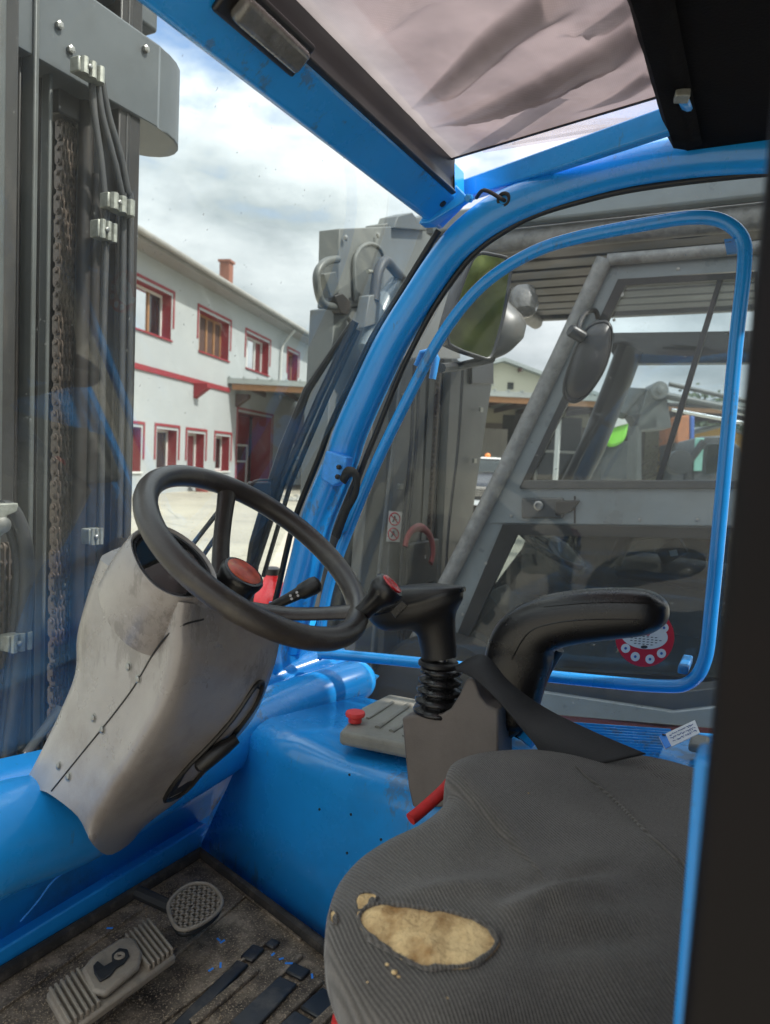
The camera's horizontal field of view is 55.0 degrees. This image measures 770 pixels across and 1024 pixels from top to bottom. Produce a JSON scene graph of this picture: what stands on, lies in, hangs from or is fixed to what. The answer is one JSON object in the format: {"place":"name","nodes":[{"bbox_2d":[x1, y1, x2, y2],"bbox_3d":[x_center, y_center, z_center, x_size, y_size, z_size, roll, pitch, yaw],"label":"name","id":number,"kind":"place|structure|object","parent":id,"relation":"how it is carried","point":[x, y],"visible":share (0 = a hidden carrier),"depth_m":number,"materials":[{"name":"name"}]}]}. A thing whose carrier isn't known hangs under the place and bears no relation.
{"place":"outdoors","nodes":[
{"label":"outdoors","id":0,"kind":"place"},
{"bbox_2d":[253,566,283,603],"bbox_3d":[-0.725,0.700,4.685,0.320,0.710,0.320,5,4,27],"label":"red tank","id":1,"kind":"object","parent":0,"point":[264,594],"visible":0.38,"depth_m":4.58,"materials":[{"name":"plastic"}]},
{"bbox_2d":[281,494,299,501],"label":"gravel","id":2,"kind":"structure","parent":0,"point":[297,496],"depth_m":24.48,"materials":[{"name":"stone"}]},
{"bbox_2d":[131,484,524,581],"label":"yard ground","id":3,"kind":"structure","parent":0,"point":[188,514],"depth_m":15.07,"materials":[{"name":"beige concrete"}]},
{"bbox_2d":[195,488,207,491],"bbox_3d":[-6.786,-0.976,27.417,0.560,0.450,0.560,5,4,27],"label":"plant pot","id":4,"kind":"object","parent":3,"relation":"on","point":[199,490],"visible":0.11,"depth_m":27.22,"materials":[{"name":"red"}]},
{"bbox_2d":[132,225,308,494],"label":"workshop building","id":5,"kind":"structure","parent":3,"relation":"on","point":[203,333],"depth_m":28.46,"materials":[{"name":"paint"}]},
{"bbox_2d":[136,284,161,335],"bbox_3d":[-7.984,-6.602,24.105,0.348,1.500,2.791,4,4,17],"label":"window","id":6,"kind":"structure","parent":5,"relation":"in","point":[142,294],"depth_m":24.36,"materials":[{"name":"white wood"}]},
{"bbox_2d":[157,429,167,465],"bbox_3d":[-7.938,-2.153,25.709,0.060,1.440,1.450,3,4,11],"label":"window","id":7,"kind":"structure","parent":5,"relation":"in","point":[164,431],"depth_m":26.33,"materials":[{"name":"white plastic"}]},
{"bbox_2d":[215,436,221,470],"bbox_3d":[-7.035,-2.417,30.390,0.060,1.420,1.400,3,4,11],"label":"window","id":8,"kind":"structure","parent":5,"relation":"in","point":[219,437],"depth_m":30.99,"materials":[{"name":"white plastic"}]},
{"bbox_2d":[236,415,249,482],"bbox_3d":[-6.840,-2.936,35.398,0.100,3.280,1.450,3,4,11],"label":"door leaf","id":9,"kind":"structure","parent":5,"relation":"in","point":[243,422],"depth_m":35.32,"materials":[{"name":"paint"}]},
{"bbox_2d":[246,336,261,371],"bbox_3d":[-6.156,-7.161,33.641,0.444,1.500,2.851,3,4,12],"label":"window","id":10,"kind":"structure","parent":5,"relation":"in","point":[253,347],"depth_m":34.04,"materials":[{"name":"white glass"}]},
{"bbox_2d":[287,354,291,380],"bbox_3d":[-5.180,-7.502,38.610,0.479,1.600,1.662,4,4,25],"label":"window","id":11,"kind":"structure","parent":5,"relation":"in","point":[289,369],"depth_m":39.19,"materials":[{"name":"grey wood"}]},
{"bbox_2d":[0,0,769,1023],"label":"forklift","id":12,"kind":"object","parent":3,"relation":"on","point":[224,798],"visible":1,"depth_m":1.19,"materials":[{"name":"blue metal"}]},
{"bbox_2d":[616,620,673,666],"bbox_3d":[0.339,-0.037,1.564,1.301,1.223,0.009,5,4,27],"label":"sticker","id":13,"kind":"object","parent":12,"relation":"in","point":[649,650],"depth_m":1.48,"materials":[{"name":"red plastic"}]},
{"bbox_2d":[659,720,699,749],"bbox_3d":[0.483,0.364,1.208,0.103,0.026,0.026,0,4,-31],"label":"paper tag","id":14,"kind":"object","parent":12,"relation":"on","point":[674,737],"visible":1,"depth_m":1.21,"materials":[{"name":"white paper"}]},
{"bbox_2d":[240,357,658,484],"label":"gabled hall","id":15,"kind":"structure","parent":3,"relation":"on","point":[511,376],"depth_m":39.77,"materials":[{"name":"white paint"}]},
{"bbox_2d":[292,444,302,484],"bbox_3d":[-4.594,-2.530,39.457,1.161,2.129,0.100,2,4,-2],"label":"entrance door","id":16,"kind":"structure","parent":15,"relation":"in","point":[298,478],"depth_m":39.49,"materials":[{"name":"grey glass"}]},
{"bbox_2d":[481,428,507,457],"bbox_3d":[5.481,-2.765,39.794,2.091,3.464,0.090,2,4,-2],"label":"sheet door","id":17,"kind":"structure","parent":15,"relation":"in","point":[494,440],"depth_m":39.72,"materials":[{"name":"grey metal"}]},
{"bbox_2d":[502,415,581,479],"bbox_3d":[8.389,-3.027,39.911,4.293,4.234,0.020,2,4,-2],"label":"doorway","id":18,"kind":"structure","parent":15,"relation":"in","point":[570,437],"depth_m":39.90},
{"bbox_2d":[227,376,742,479],"bbox_3d":[6.446,-3.354,35.448,26.400,5.310,9.021,2,4,-2],"label":"loading canopy","id":19,"kind":"object","parent":3,"relation":"on","point":[500,401],"visible":0.3,"depth_m":31.05,"materials":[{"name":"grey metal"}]},
{"bbox_2d":[479,453,500,471],"bbox_3d":[3.736,-1.378,29.579,2.740,1.907,5.400,3,4,7],"label":"truck","id":20,"kind":"object","parent":3,"relation":"on","point":[487,455],"visible":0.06,"depth_m":27.38,"materials":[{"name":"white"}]},
{"bbox_2d":[473,458,533,512],"bbox_3d":[2.740,-0.601,19.016,2.160,1.555,4.508,4,4,13],"label":"parked car","id":21,"kind":"object","parent":3,"relation":"on","point":[487,466],"visible":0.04,"depth_m":17.94,"materials":[{"name":"white paint"}]},
{"bbox_2d":[299,177,764,732],"bbox_3d":[1.410,-0.058,3.121,3.258,3.025,1.960,5,4,27],"label":"forklift","id":22,"kind":"object","parent":3,"relation":"on","point":[575,527],"visible":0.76,"depth_m":3.05,"materials":[{"name":"grey metal"}]},
{"bbox_2d":[409,240,758,681],"bbox_3d":[0.738,-0.088,2.772,1.454,1.709,0.106,5,4,27],"label":"cab door","id":23,"kind":"structure","parent":22,"relation":"in","point":[512,504],"depth_m":2.74,"materials":[{"name":"grey metal"}]},
{"bbox_2d":[493,535,728,640],"bbox_3d":[1.166,0.410,3.898,1.715,1.089,0.060,5,4,27],"label":"far door panel","id":24,"kind":"structure","parent":22,"relation":"in","point":[529,571],"depth_m":3.87,"materials":[{"name":"grey glass"}]},
{"bbox_2d":[659,415,693,479],"bbox_3d":[12.256,-2.492,31.049,0.945,3.032,2.085,3,4,0],"label":"orange container","id":25,"kind":"object","parent":3,"relation":"on","point":[685,431],"visible":0.38,"depth_m":30.08,"materials":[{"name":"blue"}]},
{"bbox_2d":[618,381,742,479],"bbox_3d":[4.526,-1.073,11.137,2.340,1.714,0.614,3,4,9],"label":"loader crane","id":26,"kind":"object","parent":3,"relation":"on","point":[645,409],"visible":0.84,"depth_m":11.00,"materials":[{"name":"grey paint"}]},
{"bbox_2d":[657,425,739,472],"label":"yellow house","id":27,"kind":"structure","parent":3,"relation":"on","point":[707,431],"depth_m":37.82,"materials":[{"name":"paint"}]},
{"bbox_2d":[666,436,738,479],"bbox_3d":[6.921,-0.528,16.002,1.888,2.290,2.600,3,4,0],"label":"excavator","id":28,"kind":"object","parent":3,"relation":"on","point":[694,459],"visible":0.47,"depth_m":16.00,"materials":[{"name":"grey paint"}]},
{"bbox_2d":[693,438,703,470],"bbox_3d":[6.778,-1.244,15.975,0.202,0.727,0.077,3,4,0],"label":"teal window","id":29,"kind":"structure","parent":28,"relation":"in","point":[697,466],"depth_m":15.96,"materials":[{"name":"teal glass"}]},
{"bbox_2d":[138,16,751,399],"label":"sky","id":30,"kind":"structure","parent":0,"point":[245,183],"materials":[{"name":"white"}]},
{"bbox_2d":[590,418,627,479],"bbox_3d":[4.152,-0.682,13.454,1.235,2.764,0.964,3,4,0],"label":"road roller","id":31,"kind":"object","parent":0,"point":[612,464],"visible":0.14,"depth_m":13.10,"materials":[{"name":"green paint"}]},
{"bbox_2d":[625,433,660,479],"bbox_3d":[11.760,-2.074,33.140,3.979,3.574,3.434,3,4,-1],"label":"bare bush","id":32,"kind":"object","parent":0,"point":[651,468],"visible":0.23,"depth_m":32.81,"materials":[{"name":"grey plant"}]},
{"bbox_2d":[679,383,741,429],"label":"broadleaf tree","id":33,"kind":"object","parent":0,"point":[701,423],"visible":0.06,"depth_m":72.21,"materials":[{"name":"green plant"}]}
]}

